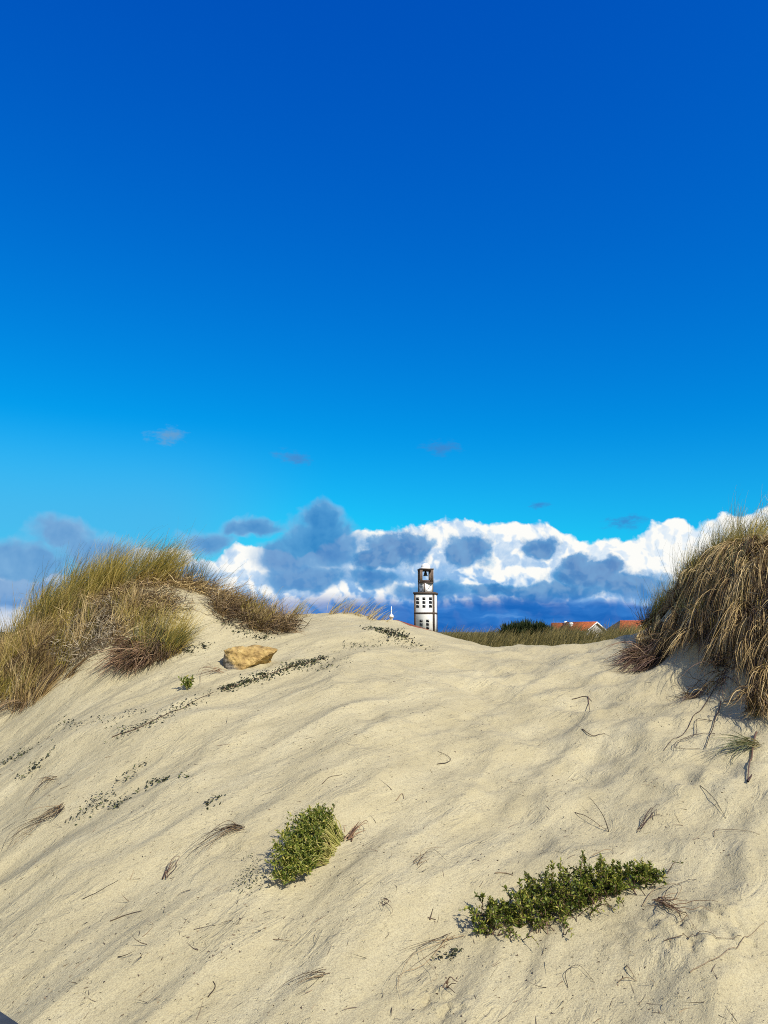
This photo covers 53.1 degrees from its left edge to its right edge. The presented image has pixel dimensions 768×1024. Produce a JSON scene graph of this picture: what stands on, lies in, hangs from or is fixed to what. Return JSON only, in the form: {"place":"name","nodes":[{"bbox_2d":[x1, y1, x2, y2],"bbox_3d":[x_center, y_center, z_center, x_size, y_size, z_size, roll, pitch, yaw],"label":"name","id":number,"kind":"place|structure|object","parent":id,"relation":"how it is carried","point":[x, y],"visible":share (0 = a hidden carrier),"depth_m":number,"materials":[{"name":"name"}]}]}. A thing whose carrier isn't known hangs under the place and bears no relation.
{"place":"outdoors","nodes":[
{"label":"outdoors","id":0,"kind":"place"},
{"bbox_2d":[198,666,226,679],"bbox_3d":[-1.685,1.544,7.340,0.198,0.140,0.360,-6,-11,34],"label":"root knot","id":1,"kind":"object","parent":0,"point":[214,668],"visible":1,"depth_m":7.38,"materials":[{"name":"brown plant"}]},
{"bbox_2d":[0,559,767,1023],"bbox_3d":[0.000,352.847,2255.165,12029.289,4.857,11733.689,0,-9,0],"label":"sand dune","id":2,"kind":"structure","parent":0,"point":[500,703],"depth_m":4.80,"materials":[{"name":"beige sand"}]},
{"bbox_2d":[0,1012,17,1023],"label":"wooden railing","id":3,"kind":"object","parent":2,"relation":"on","point":[4,1019],"depth_m":1.24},
{"bbox_2d":[0,739,52,764],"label":"creeping plant","id":4,"kind":"object","parent":2,"relation":"on","point":[21,754],"visible":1,"depth_m":6.50,"materials":[{"name":"green plant"}]},
{"bbox_2d":[2,802,64,848],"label":"dried tuft","id":5,"kind":"object","parent":2,"relation":"on","point":[53,812],"visible":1,"depth_m":5.13,"materials":[{"name":"brown plant"}]},
{"bbox_2d":[0,574,68,677],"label":"marram clump","id":6,"kind":"object","parent":2,"relation":"on","point":[3,648],"visible":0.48,"depth_m":8.64,"materials":[{"name":"green plant"}]},
{"bbox_2d":[15,745,55,777],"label":"creeping plant","id":7,"kind":"object","parent":2,"relation":"on","point":[36,764],"visible":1,"depth_m":6.06,"materials":[{"name":"green plant"}]},
{"bbox_2d":[0,615,80,711],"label":"marram clump","id":8,"kind":"object","parent":2,"relation":"on","point":[4,686],"visible":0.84,"depth_m":8.01,"materials":[{"name":"green plant"}]},
{"bbox_2d":[25,776,56,804],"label":"dried tuft","id":9,"kind":"object","parent":2,"relation":"on","point":[45,778],"visible":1,"depth_m":5.74,"materials":[{"name":"brown plant"}]},
{"bbox_2d":[0,579,92,686],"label":"marram clump","id":10,"kind":"object","parent":2,"relation":"on","point":[57,609],"visible":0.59,"depth_m":8.46,"materials":[{"name":"green plant"}]},
{"bbox_2d":[0,618,105,715],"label":"marram clump","id":11,"kind":"object","parent":2,"relation":"on","point":[49,676],"visible":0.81,"depth_m":7.79,"materials":[{"name":"brown plant"}]},
{"bbox_2d":[4,548,121,652],"bbox_3d":[-3.765,1.040,9.047,1.332,1.301,1.434,-3,-9,20],"label":"marram clump","id":12,"kind":"object","parent":2,"relation":"on","point":[58,592],"visible":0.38,"depth_m":8.93,"materials":[{"name":"green plant"}]},
{"bbox_2d":[32,586,114,664],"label":"marram clump","id":13,"kind":"object","parent":2,"relation":"on","point":[80,622],"visible":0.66,"depth_m":8.27,"materials":[{"name":"green plant"}]},
{"bbox_2d":[31,531,153,613],"bbox_3d":[-3.441,0.775,9.313,1.353,1.222,1.404,0,-9,0],"label":"marram clump","id":14,"kind":"object","parent":2,"relation":"on","point":[110,581],"visible":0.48,"depth_m":9.08,"materials":[{"name":"green plant"}]},
{"bbox_2d":[46,586,150,667],"bbox_3d":[-3.116,1.233,8.430,0.971,0.902,1.126,-2,-9,15],"label":"dead brush","id":15,"kind":"object","parent":2,"relation":"on","point":[95,633],"visible":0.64,"depth_m":8.21,"materials":[{"name":"brown plant"}]},
{"bbox_2d":[65,787,131,824],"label":"creeping plant","id":16,"kind":"object","parent":2,"relation":"on","point":[93,806],"visible":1,"depth_m":5.19,"materials":[{"name":"green plant"}]},
{"bbox_2d":[53,708,146,729],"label":"creeping plant","id":17,"kind":"object","parent":2,"relation":"on","point":[99,718],"visible":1,"depth_m":6.57,"materials":[{"name":"green plant"}]},
{"bbox_2d":[76,579,156,659],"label":"marram clump","id":18,"kind":"object","parent":2,"relation":"on","point":[130,610],"visible":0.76,"depth_m":8.33,"materials":[{"name":"brown plant"}]},
{"bbox_2d":[108,784,146,809],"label":"creeping plant","id":19,"kind":"object","parent":2,"relation":"on","point":[114,806],"visible":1,"depth_m":5.17,"materials":[{"name":"green plant"}]},
{"bbox_2d":[114,757,146,783],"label":"creeping plant","id":20,"kind":"object","parent":2,"relation":"on","point":[128,770],"visible":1,"depth_m":5.58,"materials":[{"name":"green plant"}]},
{"bbox_2d":[81,524,199,601],"bbox_3d":[-2.942,0.649,9.435,1.536,1.047,1.137,5,-10,-29],"label":"marram clump","id":21,"kind":"object","parent":2,"relation":"on","point":[151,567],"visible":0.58,"depth_m":9.34,"materials":[{"name":"green plant"}]},
{"bbox_2d":[83,575,197,630],"bbox_3d":[-2.754,1.012,8.679,1.359,0.776,1.046,0,-9,0],"label":"dead brush","id":22,"kind":"object","parent":2,"relation":"on","point":[162,595],"visible":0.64,"depth_m":8.67,"materials":[{"name":"brown plant"}]},
{"bbox_2d":[77,595,213,681],"bbox_3d":[-2.425,1.282,7.945,1.413,0.916,1.014,6,-11,-34],"label":"marram clump","id":23,"kind":"object","parent":2,"relation":"on","point":[146,649],"visible":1,"depth_m":7.90,"materials":[{"name":"brown plant"}]},
{"bbox_2d":[104,689,218,741],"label":"creeping plant","id":24,"kind":"object","parent":2,"relation":"on","point":[150,722],"visible":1,"depth_m":6.28,"materials":[{"name":"green plant"}]},
{"bbox_2d":[145,772,188,787],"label":"creeping plant","id":25,"kind":"object","parent":2,"relation":"on","point":[163,780],"visible":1,"depth_m":5.34,"materials":[{"name":"green plant"}]},
{"bbox_2d":[162,856,179,878],"bbox_3d":[-1.202,2.002,4.340,0.058,0.099,0.157,-1,-9,5],"label":"root knot","id":26,"kind":"object","parent":2,"relation":"on","point":[166,872],"visible":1,"depth_m":4.32,"materials":[{"name":"brown plant"}]},
{"bbox_2d":[142,525,211,590],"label":"marram clump","id":27,"kind":"object","parent":2,"relation":"on","point":[173,581],"visible":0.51,"depth_m":9.55,"materials":[{"name":"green plant"}]},
{"bbox_2d":[178,675,194,689],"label":"seedling","id":28,"kind":"object","parent":2,"relation":"on","point":[188,683],"visible":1,"depth_m":7.03,"materials":[{"name":"green plant"}]},
{"bbox_2d":[183,641,211,654],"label":"creeping plant","id":29,"kind":"object","parent":2,"relation":"on","point":[203,645],"visible":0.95,"depth_m":8.10,"materials":[{"name":"green plant"}]},
{"bbox_2d":[175,555,238,594],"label":"marram clump","id":30,"kind":"object","parent":2,"relation":"on","point":[191,577],"visible":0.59,"depth_m":9.82,"materials":[{"name":"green plant"}]},
{"bbox_2d":[184,820,244,852],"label":"dried tuft","id":31,"kind":"object","parent":2,"relation":"on","point":[233,825],"visible":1,"depth_m":4.59,"materials":[{"name":"brown plant"}]},
{"bbox_2d":[204,794,225,809],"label":"creeping plant","id":32,"kind":"object","parent":2,"relation":"on","point":[208,803],"visible":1,"depth_m":4.96,"materials":[{"name":"green plant"}]},
{"bbox_2d":[169,555,265,606],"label":"marram clump","id":33,"kind":"object","parent":2,"relation":"on","point":[210,587],"visible":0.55,"depth_m":9.59,"materials":[{"name":"brown plant"}]},
{"bbox_2d":[217,618,274,639],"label":"creeping plant","id":34,"kind":"object","parent":2,"relation":"on","point":[246,631],"visible":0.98,"depth_m":8.58,"materials":[{"name":"green plant"}]},
{"bbox_2d":[223,645,276,669],"bbox_3d":[-1.343,1.493,7.707,0.542,0.320,0.346,0,-9,0],"label":"rock","id":35,"kind":"object","parent":2,"relation":"on","point":[239,657],"visible":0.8,"depth_m":7.63,"materials":[{"name":"beige stone"}]},
{"bbox_2d":[231,853,269,895],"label":"creeping plant","id":36,"kind":"object","parent":2,"relation":"on","point":[250,876],"visible":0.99,"depth_m":4.17,"materials":[{"name":"green plant"}]},
{"bbox_2d":[198,581,316,637],"bbox_3d":[-1.520,1.116,9.066,1.504,0.717,1.169,0,-9,0],"label":"marram clump","id":37,"kind":"object","parent":2,"relation":"on","point":[256,616],"visible":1,"depth_m":8.94,"materials":[{"name":"brown plant"}]},
{"bbox_2d":[217,655,326,691],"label":"creeping plant","id":38,"kind":"object","parent":2,"relation":"on","point":[228,686],"visible":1,"depth_m":7.38,"materials":[{"name":"green plant"}]},
{"bbox_2d":[273,967,330,994],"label":"dried tuft","id":39,"kind":"object","parent":2,"relation":"on","point":[318,976],"visible":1,"depth_m":3.48,"materials":[{"name":"brown plant"}]},
{"bbox_2d":[289,596,317,617],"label":"marram clump","id":40,"kind":"object","parent":2,"relation":"on","point":[297,609],"visible":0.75,"depth_m":10.24,"materials":[{"name":"beige plant"}]},
{"bbox_2d":[265,803,344,884],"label":"dune bush","id":41,"kind":"object","parent":2,"relation":"on","point":[309,848],"visible":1,"depth_m":4.34,"materials":[{"name":"green plant"}]},
{"bbox_2d":[297,658,350,671],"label":"creeping plant","id":42,"kind":"object","parent":2,"relation":"on","point":[322,665],"visible":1,"depth_m":7.66,"materials":[{"name":"green plant"}]},
{"bbox_2d":[327,598,376,616],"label":"marram clump","id":43,"kind":"object","parent":2,"relation":"on","point":[346,610],"visible":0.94,"depth_m":10.41,"materials":[{"name":"beige plant"}]},
{"bbox_2d":[343,820,367,841],"bbox_3d":[-0.179,1.955,4.713,0.095,0.098,0.200,-8,-12,43],"label":"root knot","id":44,"kind":"object","parent":2,"relation":"on","point":[349,836],"visible":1,"depth_m":4.70,"materials":[{"name":"brown plant"}]},
{"bbox_2d":[344,639,413,649],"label":"creeping plant","id":45,"kind":"object","parent":2,"relation":"on","point":[372,645],"visible":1,"depth_m":8.70,"materials":[{"name":"green plant"}]},
{"bbox_2d":[365,601,393,621],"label":"marram clump","id":46,"kind":"object","parent":2,"relation":"on","point":[377,617],"visible":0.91,"depth_m":10.41,"materials":[{"name":"beige plant"}]},
{"bbox_2d":[0,614,765,1023],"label":"plant litter","id":47,"kind":"object","parent":2,"relation":"on","point":[368,892],"visible":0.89,"depth_m":3.87,"materials":[{"name":"brown plant"}]},
{"bbox_2d":[360,625,429,649],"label":"creeping plant","id":48,"kind":"object","parent":2,"relation":"on","point":[387,631],"visible":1,"depth_m":9.41,"materials":[{"name":"green plant"}]},
{"bbox_2d":[389,932,463,997],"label":"dried tuft","id":49,"kind":"object","parent":2,"relation":"on","point":[446,939],"visible":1,"depth_m":3.74,"materials":[{"name":"brown plant"}]},
{"bbox_2d":[413,847,445,867],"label":"dried tuft","id":50,"kind":"object","parent":2,"relation":"on","point":[424,857],"visible":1,"depth_m":4.41,"materials":[{"name":"brown plant"}]},
{"bbox_2d":[432,940,463,958],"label":"creeping plant","id":51,"kind":"object","parent":2,"relation":"on","point":[453,952],"visible":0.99,"depth_m":3.74,"materials":[{"name":"green plant"}]},
{"bbox_2d":[442,976,457,992],"bbox_3d":[0.304,2.139,3.479,0.070,0.059,0.051,-4,-10,24],"label":"root knot","id":52,"kind":"object","parent":2,"relation":"on","point":[447,982],"visible":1,"depth_m":3.49,"materials":[{"name":"beige wood"}]},
{"bbox_2d":[497,619,527,639],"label":"scrub bush","id":53,"kind":"object","parent":2,"relation":"on","point":[514,626],"visible":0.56,"depth_m":26.95,"materials":[{"name":"green plant"}]},
{"bbox_2d":[512,618,535,638],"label":"scrub bush","id":54,"kind":"object","parent":2,"relation":"on","point":[525,622],"visible":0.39,"depth_m":27.18,"materials":[{"name":"green plant"}]},
{"bbox_2d":[527,619,553,636],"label":"scrub bush","id":55,"kind":"object","parent":2,"relation":"on","point":[535,626],"visible":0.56,"depth_m":27.01,"materials":[{"name":"green plant"}]},
{"bbox_2d":[459,850,683,944],"bbox_3d":[1.034,2.011,4.169,1.347,0.354,0.503,5,-10,-29],"label":"dune bush","id":56,"kind":"object","parent":2,"relation":"on","point":[608,879],"visible":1,"depth_m":4.06,"materials":[{"name":"green plant"}]},
{"bbox_2d":[618,965,636,982],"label":"twig","id":57,"kind":"object","parent":2,"relation":"on","point":[627,977],"visible":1,"depth_m":3.54,"materials":[{"name":"beige wood"}]},
{"bbox_2d":[597,608,677,672],"bbox_3d":[2.990,1.463,8.915,1.309,0.754,0.889,3,-9,-16],"label":"root mat","id":58,"kind":"object","parent":2,"relation":"on","point":[642,656],"visible":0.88,"depth_m":8.83,"materials":[{"name":"brown plant"}]},
{"bbox_2d":[629,580,669,630],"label":"marram clump","id":59,"kind":"object","parent":2,"relation":"on","point":[649,608],"visible":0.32,"depth_m":10.60,"materials":[{"name":"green plant"}]},
{"bbox_2d":[629,600,670,648],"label":"marram clump","id":60,"kind":"object","parent":2,"relation":"on","point":[646,632],"visible":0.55,"depth_m":9.49,"materials":[{"name":"brown plant"}]},
{"bbox_2d":[637,805,662,831],"bbox_3d":[1.683,1.957,4.914,0.240,0.137,0.053,5,-10,-27],"label":"root knot","id":61,"kind":"object","parent":2,"relation":"on","point":[642,825],"visible":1,"depth_m":4.92,"materials":[{"name":"brown plant"}]},
{"bbox_2d":[640,553,680,626],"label":"marram clump","id":62,"kind":"object","parent":2,"relation":"on","point":[661,601],"visible":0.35,"depth_m":10.48,"materials":[{"name":"brown plant"}]},
{"bbox_2d":[642,879,694,905],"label":"twig","id":63,"kind":"object","parent":2,"relation":"on","point":[665,892],"visible":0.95,"depth_m":4.12,"materials":[{"name":"brown wood"}]},
{"bbox_2d":[655,537,705,615],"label":"marram clump","id":64,"kind":"object","parent":2,"relation":"on","point":[669,603],"visible":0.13,"depth_m":10.02,"materials":[{"name":"brown plant"}]},
{"bbox_2d":[657,552,705,615],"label":"marram clump","id":65,"kind":"object","parent":2,"relation":"on","point":[680,585],"visible":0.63,"depth_m":9.60,"materials":[{"name":"brown plant"}]},
{"bbox_2d":[649,577,716,654],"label":"marram clump","id":66,"kind":"object","parent":2,"relation":"on","point":[678,618],"visible":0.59,"depth_m":8.86,"materials":[{"name":"brown plant"}]},
{"bbox_2d":[652,893,717,929],"bbox_3d":[1.495,2.017,3.903,0.316,0.083,0.255,-7,-11,38],"label":"root knot","id":67,"kind":"object","parent":2,"relation":"on","point":[666,904],"visible":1,"depth_m":3.96,"materials":[{"name":"brown plant"}]},
{"bbox_2d":[664,688,713,749],"bbox_3d":[2.637,1.751,6.593,0.025,0.382,1.567,-6,-11,36],"label":"hanging root","id":68,"kind":"object","parent":2,"relation":"on","point":[692,718],"visible":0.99,"depth_m":6.61,"materials":[{"name":"brown plant"}]},
{"bbox_2d":[674,718,714,748],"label":"bent stalk","id":69,"kind":"object","parent":2,"relation":"on","point":[693,734],"visible":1,"depth_m":6.19,"materials":[{"name":"brown plant"}]},
{"bbox_2d":[664,931,740,940],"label":"twig","id":70,"kind":"object","parent":2,"relation":"on","point":[696,935],"visible":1,"depth_m":3.70,"materials":[{"name":"brown wood"}]},
{"bbox_2d":[656,554,755,667],"bbox_3d":[3.605,1.046,8.357,1.124,1.259,1.244,-8,-12,42],"label":"marram clump","id":71,"kind":"object","parent":2,"relation":"on","point":[698,612],"visible":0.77,"depth_m":8.36,"materials":[{"name":"brown plant"}]},
{"bbox_2d":[674,526,740,609],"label":"marram clump","id":72,"kind":"object","parent":2,"relation":"on","point":[698,577],"visible":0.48,"depth_m":9.24,"materials":[{"name":"brown plant"}]},
{"bbox_2d":[670,508,755,596],"bbox_3d":[4.214,0.518,9.795,1.237,1.209,0.953,0,-9,0],"label":"marram clump","id":73,"kind":"object","parent":2,"relation":"on","point":[701,547],"visible":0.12,"depth_m":9.82,"materials":[{"name":"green plant"}]},
{"bbox_2d":[706,701,720,745],"bbox_3d":[2.763,1.763,6.448,0.013,0.270,1.109,-5,-10,30],"label":"hanging root","id":74,"kind":"object","parent":2,"relation":"on","point":[714,722],"visible":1,"depth_m":6.52,"materials":[{"name":"brown plant"}]},
{"bbox_2d":[665,584,767,702],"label":"root curtain","id":75,"kind":"object","parent":2,"relation":"on","point":[700,691],"visible":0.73,"depth_m":7.34,"materials":[{"name":"brown plant"}]},
{"bbox_2d":[685,538,767,678],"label":"marram clump","id":76,"kind":"object","parent":2,"relation":"on","point":[754,567],"visible":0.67,"depth_m":8.01,"materials":[{"name":"beige plant"}]},
{"bbox_2d":[690,923,762,972],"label":"twig","id":77,"kind":"object","parent":2,"relation":"on","point":[724,952],"visible":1,"depth_m":3.58,"materials":[{"name":"brown wood"}]},
{"bbox_2d":[698,505,762,570],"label":"marram clump","id":78,"kind":"object","parent":2,"relation":"on","point":[729,535],"visible":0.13,"depth_m":9.46,"materials":[{"name":"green plant"}]},
{"bbox_2d":[696,576,767,673],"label":"marram clump","id":79,"kind":"object","parent":2,"relation":"on","point":[730,647],"visible":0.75,"depth_m":7.63,"materials":[{"name":"brown plant"}]},
{"bbox_2d":[698,520,767,600],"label":"marram clump","id":80,"kind":"object","parent":2,"relation":"on","point":[750,546],"visible":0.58,"depth_m":8.80,"materials":[{"name":"brown plant"}]},
{"bbox_2d":[703,730,763,764],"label":"grass tuft","id":81,"kind":"object","parent":2,"relation":"on","point":[741,742],"visible":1,"depth_m":5.84,"materials":[{"name":"green plant"}]},
{"bbox_2d":[711,513,767,584],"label":"marram clump","id":82,"kind":"object","parent":2,"relation":"on","point":[762,542],"visible":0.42,"depth_m":8.80,"materials":[{"name":"brown plant"}]},
{"bbox_2d":[715,496,767,542],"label":"marram clump","id":83,"kind":"object","parent":2,"relation":"on","point":[751,525],"visible":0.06,"depth_m":9.49,"materials":[{"name":"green plant"}]},
{"bbox_2d":[720,589,767,689],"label":"marram clump","id":84,"kind":"object","parent":2,"relation":"on","point":[760,618],"visible":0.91,"depth_m":7.10,"materials":[{"name":"brown plant"}]},
{"bbox_2d":[723,650,767,725],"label":"marram clump","id":85,"kind":"object","parent":2,"relation":"on","point":[756,696],"visible":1,"depth_m":6.54,"materials":[{"name":"beige plant"}]},
{"bbox_2d":[747,731,757,781],"bbox_3d":[2.754,1.811,5.736,0.033,0.236,1.016,-5,-10,29],"label":"hanging root","id":86,"kind":"object","parent":2,"relation":"on","point":[750,760],"visible":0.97,"depth_m":5.62,"materials":[{"name":"brown wood"}]},
{"bbox_2d":[754,492,767,534],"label":"marram clump","id":87,"kind":"object","parent":2,"relation":"on","point":[761,515],"visible":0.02,"depth_m":9.70,"materials":[{"name":"beige plant"}]},
{"bbox_2d":[0,0,767,631],"label":"sky","id":88,"kind":"structure","parent":0,"point":[358,295],"materials":[{"name":"blue"}]},
{"bbox_2d":[389,606,431,630],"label":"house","id":89,"kind":"structure","parent":0,"point":[391,615],"depth_m":149.85,"materials":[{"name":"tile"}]},
{"bbox_2d":[413,563,437,631],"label":"bell tower","id":90,"kind":"structure","parent":0,"point":[425,606],"depth_m":298.50,"materials":[{"name":"paint"}]},
{"bbox_2d":[412,620,641,646],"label":"dune grass","id":91,"kind":"structure","parent":0,"point":[557,636],"depth_m":25.65,"materials":[{"name":"green plant"}]},
{"bbox_2d":[551,621,566,629],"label":"house","id":92,"kind":"structure","parent":0,"point":[555,624],"depth_m":213.30,"materials":[{"name":"orange tile"}]},
{"bbox_2d":[562,622,604,638],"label":"house","id":93,"kind":"structure","parent":0,"point":[586,625],"depth_m":198.57,"materials":[{"name":"orange tile"}]},
{"bbox_2d":[607,620,642,632],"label":"house","id":94,"kind":"structure","parent":0,"point":[630,623],"depth_m":212.45,"materials":[{"name":"orange tile"}]}
]}

